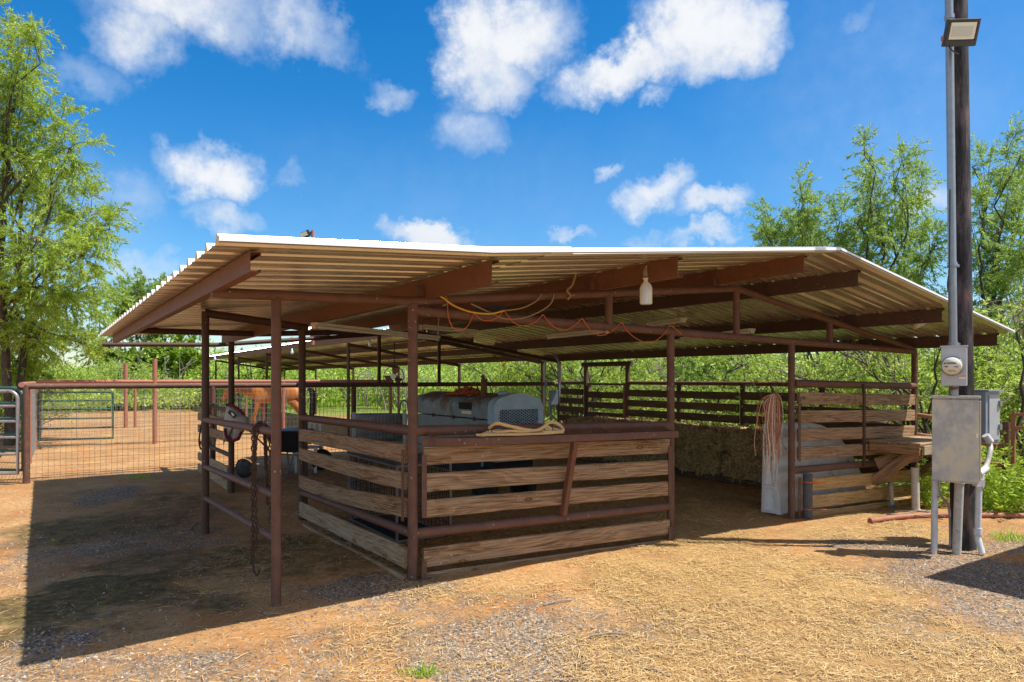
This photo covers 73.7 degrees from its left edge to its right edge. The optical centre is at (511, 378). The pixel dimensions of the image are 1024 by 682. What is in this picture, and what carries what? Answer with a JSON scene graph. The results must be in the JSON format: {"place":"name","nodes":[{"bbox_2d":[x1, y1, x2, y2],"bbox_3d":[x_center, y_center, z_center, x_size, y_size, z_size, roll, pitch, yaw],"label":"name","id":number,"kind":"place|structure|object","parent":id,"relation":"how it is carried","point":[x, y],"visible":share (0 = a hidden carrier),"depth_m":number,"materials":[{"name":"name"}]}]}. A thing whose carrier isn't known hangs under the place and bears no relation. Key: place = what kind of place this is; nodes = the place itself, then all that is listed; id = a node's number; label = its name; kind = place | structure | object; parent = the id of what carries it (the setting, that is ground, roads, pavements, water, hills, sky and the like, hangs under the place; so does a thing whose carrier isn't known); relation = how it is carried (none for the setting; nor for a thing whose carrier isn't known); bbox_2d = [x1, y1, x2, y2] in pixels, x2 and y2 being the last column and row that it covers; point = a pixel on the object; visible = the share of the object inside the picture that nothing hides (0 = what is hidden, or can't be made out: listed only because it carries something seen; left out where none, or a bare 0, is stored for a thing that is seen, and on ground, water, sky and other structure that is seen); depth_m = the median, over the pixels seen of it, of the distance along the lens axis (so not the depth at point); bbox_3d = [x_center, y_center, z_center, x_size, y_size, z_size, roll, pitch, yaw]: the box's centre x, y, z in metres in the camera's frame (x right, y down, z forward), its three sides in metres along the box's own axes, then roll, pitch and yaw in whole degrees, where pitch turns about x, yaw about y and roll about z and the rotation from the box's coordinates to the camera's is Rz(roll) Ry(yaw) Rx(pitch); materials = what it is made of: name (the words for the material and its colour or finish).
{"place":"outdoors","nodes":[
{"label":"outdoors","id":0,"kind":"place"},
{"bbox_2d":[0,384,1023,681],"bbox_3d":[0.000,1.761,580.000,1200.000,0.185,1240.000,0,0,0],"label":"ground","id":1,"kind":"structure","parent":0,"point":[40,510],"depth_m":5.69,"materials":[{"name":"soil"}]},
{"bbox_2d":[0,384,53,436],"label":"brush bush","id":2,"kind":"object","parent":1,"relation":"on","point":[1,415],"visible":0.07,"depth_m":19.21,"materials":[{"name":"green plant"}]},
{"bbox_2d":[18,381,42,463],"bbox_3d":[-12.039,1.028,17.245,0.094,1.945,13.731,0,0,-33],"label":"wire fence","id":3,"kind":"object","parent":1,"relation":"on","point":[34,441],"visible":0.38,"depth_m":15.67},
{"bbox_2d":[0,386,22,470],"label":"pipe gate","id":4,"kind":"structure","parent":3,"relation":"attached to","point":[19,390],"depth_m":11.53,"materials":[{"name":"metal"}]},
{"bbox_2d":[37,391,113,440],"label":"pipe gate","id":5,"kind":"structure","parent":3,"relation":"attached to","point":[39,410],"depth_m":17.90,"materials":[{"name":"metal"}]},
{"bbox_2d":[0,389,88,423],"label":"brush bush","id":6,"kind":"object","parent":1,"relation":"on","point":[57,414],"visible":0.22,"depth_m":23.87,"materials":[{"name":"green plant"}]},
{"bbox_2d":[0,0,146,445],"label":"mesquite tree","id":7,"kind":"object","parent":1,"relation":"on","point":[30,338],"visible":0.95,"depth_m":17.13,"materials":[{"name":"green plant"}]},
{"bbox_2d":[50,364,104,394],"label":"brush bush","id":8,"kind":"object","parent":1,"relation":"on","point":[81,376],"visible":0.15,"depth_m":39.43,"materials":[{"name":"green plant"}]},
{"bbox_2d":[85,355,161,409],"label":"brush bush","id":9,"kind":"object","parent":1,"relation":"on","point":[116,372],"visible":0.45,"depth_m":37.85,"materials":[{"name":"green plant"}]},
{"bbox_2d":[68,266,210,378],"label":"mesquite tree","id":10,"kind":"object","parent":1,"relation":"on","point":[139,292],"visible":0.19,"depth_m":46.80,"materials":[{"name":"green plant"}]},
{"bbox_2d":[43,363,252,429],"bbox_3d":[-12.867,0.718,24.991,7.420,2.564,0.140,0,0,-33],"label":"wire fence","id":11,"kind":"object","parent":1,"relation":"on","point":[125,408],"visible":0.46,"depth_m":24.38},
{"bbox_2d":[116,334,218,379],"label":"oak tree","id":12,"kind":"object","parent":1,"relation":"on","point":[185,354],"visible":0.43,"depth_m":43.25,"materials":[{"name":"green plant"}]},
{"bbox_2d":[37,359,393,447],"bbox_3d":[-7.815,0.728,19.577,9.521,2.545,0.120,0,0,-33],"label":"wire fence","id":13,"kind":"object","parent":1,"relation":"on","point":[154,391],"visible":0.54,"depth_m":18.37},
{"bbox_2d":[235,458,252,477],"bbox_3d":[-4.522,1.515,11.578,0.352,0.342,0.291,0,0,0],"label":"rubber feed pan","id":14,"kind":"object","parent":1,"relation":"on","point":[242,468],"visible":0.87,"depth_m":11.50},
{"bbox_2d":[221,387,316,427],"bbox_3d":[-7.665,0.850,21.574,2.899,1.634,0.581,0,0,-8],"label":"horse","id":15,"kind":"object","parent":1,"relation":"on","point":[249,392],"visible":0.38,"depth_m":21.39},
{"bbox_2d":[248,428,331,472],"bbox_3d":[-4.135,1.306,12.700,1.542,0.843,0.640,0,0,0],"label":"wheelbarrow","id":16,"kind":"object","parent":1,"relation":"on","point":[289,439],"visible":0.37,"depth_m":12.47,"materials":[{"name":"black plastic"}]},
{"bbox_2d":[23,382,557,483],"bbox_3d":[-3.495,1.038,14.522,11.249,1.925,0.105,0,0,-33],"label":"wire fence","id":17,"kind":"object","parent":1,"relation":"on","point":[26,428],"visible":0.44,"depth_m":12.70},
{"bbox_2d":[0,389,19,474],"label":"pipe gate","id":18,"kind":"structure","parent":17,"relation":"attached to","point":[17,406],"depth_m":11.33,"materials":[{"name":"metal"}]},
{"bbox_2d":[294,422,322,472],"bbox_3d":[-3.810,1.288,12.812,0.420,0.945,0.445,0,0,0],"label":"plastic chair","id":19,"kind":"object","parent":1,"relation":"on","point":[315,447],"visible":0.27,"depth_m":12.78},
{"bbox_2d":[209,328,543,435],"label":"pole shed","id":20,"kind":"structure","parent":1,"relation":"on","point":[348,354],"depth_m":23.43,"materials":[{"name":"metal"}]},
{"bbox_2d":[383,342,403,381],"bbox_3d":[-3.376,-0.411,19.520,0.601,1.278,0.240,0,0,0],"label":"shop fan","id":21,"kind":"object","parent":20,"relation":"hanging from","point":[394,376],"visible":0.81,"depth_m":19.49},
{"bbox_2d":[352,410,405,523],"bbox_3d":[-1.638,1.075,8.475,0.042,1.350,0.800,0,0,43],"label":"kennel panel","id":22,"kind":"object","parent":1,"relation":"on","point":[355,435],"visible":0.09,"depth_m":8.51,"materials":[{"name":"grey metal"}]},
{"bbox_2d":[356,400,407,438],"bbox_3d":[-3.761,1.150,19.600,1.740,1.101,0.902,0,0,0],"label":"stock tank","id":23,"kind":"object","parent":1,"relation":"on","point":[384,417],"visible":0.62,"depth_m":19.22,"materials":[{"name":"metal"}]},
{"bbox_2d":[188,395,575,410],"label":"paddock grass","id":24,"kind":"structure","parent":1,"relation":"on","point":[344,403],"depth_m":41.54,"materials":[{"name":"green plant"}]},
{"bbox_2d":[397,658,442,680],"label":"grass tuft","id":25,"kind":"object","parent":1,"relation":"on","point":[423,671],"visible":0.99,"depth_m":3.93,"materials":[{"name":"green plant"}]},
{"bbox_2d":[96,522,753,676],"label":"twigs","id":26,"kind":"object","parent":1,"relation":"on","point":[646,668],"visible":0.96,"depth_m":4.51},
{"bbox_2d":[418,375,542,495],"bbox_3d":[-0.738,0.844,10.486,0.811,1.813,3.088,0,0,-33],"label":"welder generator","id":27,"kind":"object","parent":1,"relation":"on","point":[441,408],"visible":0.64,"depth_m":9.47,"materials":[{"name":"blue paint"}]},
{"bbox_2d":[444,386,480,395],"bbox_3d":[-0.654,0.171,10.153,0.422,0.134,1.028,0,0,-33],"label":"twine heap","id":28,"kind":"object","parent":27,"relation":"on","point":[468,391],"visible":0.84,"depth_m":10.04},
{"bbox_2d":[439,361,547,394],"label":"brush bush","id":29,"kind":"object","parent":1,"relation":"on","point":[480,365],"visible":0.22,"depth_m":25.98,"materials":[{"name":"green plant"}]},
{"bbox_2d":[0,314,1020,411],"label":"brush","id":30,"kind":"object","parent":1,"relation":"on","point":[183,396],"depth_m":41.03,"materials":[{"name":"plant"}]},
{"bbox_2d":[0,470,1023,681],"bbox_3d":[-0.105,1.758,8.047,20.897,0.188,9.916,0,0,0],"label":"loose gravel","id":31,"kind":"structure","parent":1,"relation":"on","point":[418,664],"depth_m":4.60,"materials":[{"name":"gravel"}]},
{"bbox_2d":[0,453,1023,681],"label":"loose straw","id":32,"kind":"object","parent":1,"relation":"on","point":[786,661],"visible":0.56,"depth_m":4.79,"materials":[{"name":"plant"}]},
{"bbox_2d":[347,452,451,542],"bbox_3d":[-1.300,1.300,7.743,0.660,0.860,1.420,0,0,-33],"label":"wire crate","id":33,"kind":"object","parent":32,"relation":"on","point":[391,535],"visible":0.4,"depth_m":7.49,"materials":[{"name":"grey paint"}]},
{"bbox_2d":[100,234,1014,606],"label":"pole barn","id":34,"kind":"structure","parent":1,"relation":"on","point":[232,290],"depth_m":7.59,"materials":[{"name":"red metal"}]},
{"bbox_2d":[198,404,227,489],"bbox_3d":[-5.098,1.088,11.663,0.095,1.283,2.821,0,0,-33],"label":"stall panel","id":35,"kind":"object","parent":34,"relation":"attached to","point":[215,478],"visible":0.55,"depth_m":11.26,"materials":[{"name":"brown wood"}]},
{"bbox_2d":[223,403,248,444],"bbox_3d":[-4.196,0.688,10.342,0.392,0.642,0.177,0,0,0],"label":"fly mask","id":36,"kind":"object","parent":34,"relation":"hanging from","point":[233,412],"visible":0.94,"depth_m":10.31,"materials":[{"name":"grey fabric"}]},
{"bbox_2d":[203,417,270,540],"bbox_3d":[-2.610,0.868,6.404,0.068,1.008,3.064,0,0,-33],"label":"pipe railing","id":37,"kind":"object","parent":34,"relation":"attached to","point":[247,522],"visible":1,"depth_m":6.16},
{"bbox_2d":[250,421,270,575],"bbox_3d":[-2.031,0.973,5.518,0.144,1.262,0.188,0,0,-40],"label":"hanging chain","id":38,"kind":"object","parent":37,"relation":"hanging from","point":[254,436],"visible":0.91,"depth_m":5.51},
{"bbox_2d":[299,414,407,579],"bbox_3d":[-1.719,1.106,7.065,0.115,1.426,3.190,0,0,-33],"label":"stall panel","id":39,"kind":"object","parent":34,"relation":"attached to","point":[333,496],"visible":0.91,"depth_m":6.67,"materials":[{"name":"brown wood"}]},
{"bbox_2d":[311,319,439,340],"bbox_3d":[-1.756,-0.816,9.330,0.110,0.458,2.705,0,0,27],"label":"fluorescent fixture","id":40,"kind":"object","parent":34,"relation":"hanging from","point":[325,326],"visible":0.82,"depth_m":8.96,"materials":[{"name":"beige plastic"}]},
{"bbox_2d":[419,319,477,333],"bbox_3d":[-0.988,-0.955,10.850,0.110,0.418,1.402,0,0,34],"label":"fluorescent fixture","id":41,"kind":"object","parent":34,"relation":"hanging from","point":[446,329],"visible":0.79,"depth_m":10.72,"materials":[{"name":"beige plastic"}]},
{"bbox_2d":[442,274,576,319],"bbox_3d":[0.019,-0.780,6.234,1.464,0.486,0.027,0,0,-34],"label":"beige cord","id":42,"kind":"object","parent":34,"relation":"hanging from","point":[570,287],"visible":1,"depth_m":6.32,"materials":[{"name":"fabric"}]},
{"bbox_2d":[415,421,678,580],"bbox_3d":[0.497,1.107,6.500,3.063,1.426,0.280,0,0,-33],"label":"stall panel","id":43,"kind":"object","parent":34,"relation":"attached to","point":[571,447],"visible":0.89,"depth_m":6.38,"materials":[{"name":"brown wood"}]},
{"bbox_2d":[476,420,564,436],"bbox_3d":[0.067,0.447,6.168,0.966,0.144,0.172,0,0,-34],"label":"coiled rope","id":44,"kind":"object","parent":43,"relation":"on","point":[545,429],"visible":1,"depth_m":6.10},
{"bbox_2d":[543,354,560,419],"bbox_3d":[1.015,0.601,17.339,0.434,2.498,0.120,0,0,0],"label":"breaker box","id":45,"kind":"object","parent":34,"relation":"attached to","point":[554,397],"visible":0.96,"depth_m":17.31,"materials":[{"name":"blue paint"}]},
{"bbox_2d":[447,302,681,342],"bbox_3d":[0.644,-0.522,6.639,2.872,0.300,0.008,0,0,-33],"label":"extension cord","id":46,"kind":"object","parent":34,"relation":"hanging from","point":[551,324],"visible":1,"depth_m":6.42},
{"bbox_2d":[546,308,608,338],"bbox_3d":[1.036,-0.953,11.050,0.110,0.542,1.604,0,0,-32],"label":"fluorescent fixture","id":47,"kind":"object","parent":34,"relation":"hanging from","point":[570,334],"visible":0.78,"depth_m":11.03,"materials":[{"name":"beige plastic"}]},
{"bbox_2d":[640,261,652,304],"bbox_3d":[1.242,-0.896,6.237,0.153,0.429,0.120,0,0,0],"label":"corn lamp","id":48,"kind":"object","parent":34,"relation":"hanging from","point":[646,293],"visible":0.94,"depth_m":6.20,"materials":[{"name":"grey paint"}]},
{"bbox_2d":[646,314,686,325],"bbox_3d":[2.404,-0.961,10.700,0.110,0.237,1.116,0,0,-18],"label":"fluorescent fixture","id":49,"kind":"object","parent":34,"relation":"hanging from","point":[668,321],"visible":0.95,"depth_m":10.59,"materials":[{"name":"beige plastic"}]},
{"bbox_2d":[680,323,754,341],"bbox_3d":[3.174,-0.810,10.700,0.110,0.355,1.944,0,0,-17],"label":"fluorescent fixture","id":50,"kind":"object","parent":34,"relation":"hanging from","point":[742,331],"visible":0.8,"depth_m":10.26,"materials":[{"name":"beige plastic"}]},
{"bbox_2d":[754,385,783,481],"bbox_3d":[3.263,0.695,8.682,0.397,1.240,0.246,0,0,8],"label":"twine bundle","id":51,"kind":"object","parent":34,"relation":"hanging from","point":[772,441],"visible":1,"depth_m":8.66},
{"bbox_2d":[794,380,917,518],"bbox_3d":[4.793,0.951,9.420,3.032,1.888,0.125,0,0,-33],"label":"stall panel","id":52,"kind":"object","parent":34,"relation":"attached to","point":[863,416],"visible":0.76,"depth_m":9.23,"materials":[{"name":"brown wood"}]},
{"bbox_2d":[866,435,931,485],"bbox_3d":[5.740,1.163,9.577,1.500,0.645,0.763,0,0,-33],"label":"work shelf","id":53,"kind":"object","parent":52,"relation":"attached to","point":[896,459],"visible":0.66,"depth_m":9.29,"materials":[{"name":"brown wood"}]},
{"bbox_2d":[491,358,638,422],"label":"brush bush","id":54,"kind":"object","parent":1,"relation":"on","point":[555,387],"visible":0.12,"depth_m":22.42,"materials":[{"name":"green plant"}]},
{"bbox_2d":[492,355,679,422],"bbox_3d":[2.333,-0.198,21.311,5.748,4.429,5.192,0,0,22],"label":"brush bush","id":55,"kind":"object","parent":1,"relation":"on","point":[553,369],"visible":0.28,"depth_m":20.90,"materials":[{"name":"green plant"}]},
{"bbox_2d":[573,366,695,420],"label":"brush bush","id":56,"kind":"object","parent":1,"relation":"on","point":[619,390],"visible":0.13,"depth_m":18.42,"materials":[{"name":"green plant"}]},
{"bbox_2d":[576,457,761,488],"bbox_3d":[3.167,1.766,13.513,0.980,0.142,5.401,0,0,-33],"label":"wooden pallet","id":57,"kind":"object","parent":1,"relation":"on","point":[710,477],"visible":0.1,"depth_m":12.23,"materials":[{"name":"brown wood"}]},
{"bbox_2d":[598,440,635,462],"bbox_3d":[2.362,1.513,14.381,0.655,0.578,1.211,0,0,-34],"label":"hay bale","id":58,"kind":"object","parent":57,"relation":"on","point":[624,458],"visible":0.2,"depth_m":14.12},
{"bbox_2d":[632,449,676,465],"bbox_3d":[2.986,1.513,13.480,0.655,0.578,1.211,0,0,-34],"label":"hay bale","id":59,"kind":"object","parent":57,"relation":"on","point":[648,457],"visible":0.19,"depth_m":13.41},
{"bbox_2d":[675,448,725,477],"bbox_3d":[3.575,1.513,12.551,0.655,0.578,1.211,0,0,-32],"label":"hay bale","id":60,"kind":"object","parent":57,"relation":"on","point":[695,462],"visible":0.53,"depth_m":12.36},
{"bbox_2d":[675,423,739,454],"bbox_3d":[3.583,1.106,12.487,0.688,0.578,1.240,0,0,-34],"label":"hay bale","id":61,"kind":"object","parent":60,"relation":"on","point":[700,439],"visible":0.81,"depth_m":12.31},
{"bbox_2d":[719,453,762,485],"bbox_3d":[4.171,1.512,11.620,0.655,0.578,1.211,0,0,-32],"label":"hay bale","id":62,"kind":"object","parent":57,"relation":"on","point":[736,467],"visible":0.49,"depth_m":11.59},
{"bbox_2d":[723,426,762,459],"bbox_3d":[4.216,1.107,11.575,0.688,0.578,1.241,0,0,-33],"label":"hay bale","id":63,"kind":"object","parent":62,"relation":"on","point":[740,441],"visible":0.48,"depth_m":11.57},
{"bbox_2d":[625,347,759,421],"bbox_3d":[6.218,-0.055,24.090,4.830,4.120,5.347,0,0,-35],"label":"brush bush","id":64,"kind":"object","parent":1,"relation":"on","point":[697,363],"visible":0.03,"depth_m":23.47,"materials":[{"name":"green plant"}]},
{"bbox_2d":[610,352,807,426],"bbox_3d":[4.754,0.386,16.837,4.949,3.344,5.153,0,0,0],"label":"brush bush","id":65,"kind":"object","parent":1,"relation":"on","point":[664,372],"visible":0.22,"depth_m":16.91,"materials":[{"name":"green plant"}]},
{"bbox_2d":[627,353,815,425],"bbox_3d":[6.120,0.023,19.965,4.631,3.951,5.127,0,0,-15],"label":"brush bush","id":66,"kind":"object","parent":1,"relation":"on","point":[710,376],"visible":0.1,"depth_m":19.14,"materials":[{"name":"green plant"}]},
{"bbox_2d":[559,361,910,472],"bbox_3d":[3.633,0.797,13.938,0.125,2.405,8.802,0,0,-33],"label":"plank fence","id":67,"kind":"object","parent":1,"relation":"on","point":[680,405],"visible":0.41,"depth_m":13.65,"materials":[{"name":"wood"}]},
{"bbox_2d":[587,383,624,418],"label":"man gate","id":68,"kind":"structure","parent":67,"relation":"attached to","point":[610,405],"depth_m":16.03,"materials":[{"name":"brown wood"}]},
{"bbox_2d":[686,346,910,426],"bbox_3d":[6.899,0.329,17.257,5.352,3.473,5.140,0,0,41],"label":"brush bush","id":69,"kind":"object","parent":1,"relation":"on","point":[713,361],"visible":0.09,"depth_m":17.19,"materials":[{"name":"green plant"}]},
{"bbox_2d":[704,352,899,427],"bbox_3d":[5.992,0.726,14.610,4.083,3.101,3.809,0,0,0],"label":"brush bush","id":70,"kind":"object","parent":1,"relation":"on","point":[754,375],"visible":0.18,"depth_m":13.86,"materials":[{"name":"green plant"}]},
{"bbox_2d":[746,159,871,366],"bbox_3d":[8.240,-1.887,18.741,4.859,7.456,2.597,0,0,-38],"label":"mesquite tree","id":71,"kind":"object","parent":1,"relation":"on","point":[796,228],"visible":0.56,"depth_m":17.98,"materials":[{"name":"green plant"}]},
{"bbox_2d":[802,473,826,517],"bbox_3d":[3.809,1.475,8.602,0.282,0.550,0.130,0,0,15],"label":"foam pipe sleeve","id":72,"kind":"object","parent":1,"relation":"on","point":[808,482],"visible":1,"depth_m":8.57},
{"bbox_2d":[761,422,868,514],"bbox_3d":[4.298,1.209,9.592,2.421,1.250,0.596,0,0,-43],"label":"camper shell","id":73,"kind":"object","parent":1,"relation":"on","point":[774,500],"visible":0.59,"depth_m":9.06,"materials":[{"name":"white plastic"}]},
{"bbox_2d":[719,276,1023,475],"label":"bush","id":74,"kind":"object","parent":1,"relation":"on","point":[884,374],"visible":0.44,"depth_m":11.12,"materials":[{"name":"green plant"}]},
{"bbox_2d":[826,123,947,363],"bbox_3d":[10.271,-2.308,18.234,4.489,8.290,3.004,0,0,-11],"label":"mesquite tree","id":75,"kind":"object","parent":1,"relation":"on","point":[874,225],"visible":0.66,"depth_m":17.81,"materials":[{"name":"green plant"}]},
{"bbox_2d":[760,316,1023,469],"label":"brush bush","id":76,"kind":"object","parent":1,"relation":"on","point":[977,368],"visible":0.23,"depth_m":11.98,"materials":[{"name":"green plant"}]},
{"bbox_2d":[814,348,975,432],"bbox_3d":[9.533,0.479,17.754,4.646,3.783,4.981,0,0,-27],"label":"brush bush","id":77,"kind":"object","parent":1,"relation":"on","point":[927,361],"visible":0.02,"depth_m":17.47,"materials":[{"name":"green plant"}]},
{"bbox_2d":[911,467,920,510],"bbox_3d":[5.408,1.514,9.145,0.121,0.659,0.118,0,0,0],"label":"pvc pipe","id":78,"kind":"object","parent":1,"relation":"on","point":[915,495],"visible":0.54,"depth_m":9.11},
{"bbox_2d":[844,350,1020,462],"bbox_3d":[9.299,0.711,14.769,3.861,3.143,4.139,0,0,14],"label":"brush bush","id":79,"kind":"object","parent":1,"relation":"on","point":[919,429],"visible":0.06,"depth_m":14.47,"materials":[{"name":"green plant"}]},
{"bbox_2d":[930,480,937,553],"bbox_3d":[4.091,1.349,6.610,0.056,0.804,0.078,0,0,0],"label":"conduit riser","id":80,"kind":"object","parent":1,"relation":"on","point":[934,518],"visible":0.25,"depth_m":6.59,"materials":[{"name":"plastic"}]},
{"bbox_2d":[919,465,949,509],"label":"weed plant","id":81,"kind":"object","parent":1,"relation":"on","point":[926,497],"visible":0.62,"depth_m":9.46,"materials":[{"name":"green plant"}]},
{"bbox_2d":[867,512,1023,522],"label":"fallen pipe","id":82,"kind":"object","parent":1,"relation":"on","point":[945,514],"visible":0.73,"depth_m":8.32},
{"bbox_2d":[952,483,964,554],"bbox_3d":[4.300,1.345,6.582,0.090,0.817,0.156,0,0,11],"label":"conduit riser","id":83,"kind":"object","parent":1,"relation":"on","point":[957,519],"visible":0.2,"depth_m":6.56,"materials":[{"name":"grey plastic"}]},
{"bbox_2d":[944,0,976,550],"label":"utility pole","id":84,"kind":"object","parent":1,"relation":"on","point":[960,308],"visible":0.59,"depth_m":6.75,"materials":[{"name":"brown wood"}]},
{"bbox_2d":[947,189,950,291],"bbox_3d":[4.285,-1.351,6.707,0.029,0.975,0.225,0,0,28],"label":"drop wire","id":85,"kind":"object","parent":84,"relation":"attached to","point":[949,234],"visible":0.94,"depth_m":6.62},
{"bbox_2d":[930,395,980,483],"bbox_3d":[4.203,0.568,6.468,0.394,0.817,0.190,0,0,36],"label":"breaker cabinet","id":86,"kind":"object","parent":84,"relation":"attached to","point":[956,441],"visible":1,"depth_m":6.40,"materials":[{"name":"metal"}]},
{"bbox_2d":[938,480,950,546],"bbox_3d":[4.169,1.295,6.582,0.291,0.691,0.033,0,0,-37],"label":"conduit pipe","id":87,"kind":"object","parent":86,"relation":"attached to","point":[944,500],"visible":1,"depth_m":6.62,"materials":[{"name":"metal"}]},
{"bbox_2d":[940,345,967,399],"bbox_3d":[4.154,-0.060,6.419,0.217,0.509,0.205,0,0,36],"label":"meter box","id":88,"kind":"object","parent":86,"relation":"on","point":[953,367],"visible":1,"depth_m":6.38,"materials":[{"name":"grey paint"}]},
{"bbox_2d":[941,18,980,54],"bbox_3d":[4.242,-3.238,6.473,0.327,0.313,0.173,0,0,0],"label":"floodlight","id":89,"kind":"object","parent":84,"relation":"attached to","point":[960,32],"visible":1,"depth_m":6.44,"materials":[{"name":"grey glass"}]},
{"bbox_2d":[917,413,1009,492],"bbox_3d":[6.387,1.201,9.745,0.090,1.398,1.238,0,0,-34],"label":"pipe fence","id":90,"kind":"object","parent":1,"relation":"on","point":[1006,427],"visible":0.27,"depth_m":9.28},
{"bbox_2d":[910,336,1023,452],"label":"brush bush","id":91,"kind":"object","parent":1,"relation":"on","point":[986,355],"visible":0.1,"depth_m":12.03,"materials":[{"name":"green plant"}]},
{"bbox_2d":[917,296,1023,449],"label":"brush bush","id":92,"kind":"object","parent":1,"relation":"on","point":[1003,343],"visible":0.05,"depth_m":14.47,"materials":[{"name":"green plant"}]},
{"bbox_2d":[972,473,985,553],"bbox_3d":[4.530,1.297,6.600,0.096,0.783,0.112,0,0,0],"label":"conduit riser","id":93,"kind":"object","parent":1,"relation":"on","point":[977,528],"visible":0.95,"depth_m":6.59,"materials":[{"name":"plastic"}]},
{"bbox_2d":[974,389,1003,475],"bbox_3d":[4.708,0.528,6.864,0.661,0.839,0.261,0,0,-40],"label":"disconnect box","id":94,"kind":"object","parent":93,"relation":"attached to","point":[991,404],"visible":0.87,"depth_m":6.91,"materials":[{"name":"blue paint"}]},
{"bbox_2d":[988,395,999,439],"bbox_3d":[4.891,0.389,6.926,0.160,0.460,0.012,0,0,-22],"label":"box door","id":95,"kind":"structure","parent":94,"relation":"in","point":[993,400],"depth_m":6.92,"materials":[{"name":"grey paint"}]},
{"bbox_2d":[941,111,1023,375],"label":"mesquite tree","id":96,"kind":"object","parent":1,"relation":"on","point":[994,282],"visible":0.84,"depth_m":17.07,"materials":[{"name":"green plant"}]},
{"bbox_2d":[981,450,1004,512],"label":"weed plant","id":97,"kind":"object","parent":1,"relation":"on","point":[986,496],"visible":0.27,"depth_m":8.54,"materials":[{"name":"green plant"}]},
{"bbox_2d":[974,349,1023,448],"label":"brush bush","id":98,"kind":"object","parent":1,"relation":"on","point":[986,382],"visible":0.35,"depth_m":11.49,"materials":[{"name":"green plant"}]},
{"bbox_2d":[981,526,1023,543],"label":"grass tuft","id":99,"kind":"object","parent":1,"relation":"on","point":[1009,536],"visible":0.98,"depth_m":7.17,"materials":[{"name":"green plant"}]},
{"bbox_2d":[981,441,1023,508],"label":"weed plant","id":100,"kind":"object","parent":1,"relation":"on","point":[1016,474],"visible":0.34,"depth_m":8.83,"materials":[{"name":"green plant"}]},
{"bbox_2d":[982,431,1023,512],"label":"weed plant","id":101,"kind":"object","parent":1,"relation":"on","point":[995,504],"visible":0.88,"depth_m":8.39,"materials":[{"name":"green plant"}]},
{"bbox_2d":[992,465,1023,512],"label":"weed plant","id":102,"kind":"object","parent":1,"relation":"on","point":[1020,507],"visible":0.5,"depth_m":8.53,"materials":[{"name":"green plant"}]},
{"bbox_2d":[1011,413,1023,492],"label":"wire gate","id":103,"kind":"structure","parent":1,"relation":"on","point":[1014,427],"depth_m":8.98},
{"bbox_2d":[0,0,1023,369],"label":"sky","id":104,"kind":"structure","parent":0,"point":[483,123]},
{"bbox_3d":[1.757,1.513,15.300,0.655,0.578,1.211,0,0,-34],"label":"hay bale","id":105,"kind":"object","parent":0,"visible":0},
{"bbox_2d":[566,415,613,432],"bbox_3d":[1.776,1.107,15.249,0.688,0.578,1.240,0,0,-33],"label":"hay bale","id":106,"kind":"object","parent":105,"relation":"on","point":[583,419],"visible":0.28,"depth_m":15.19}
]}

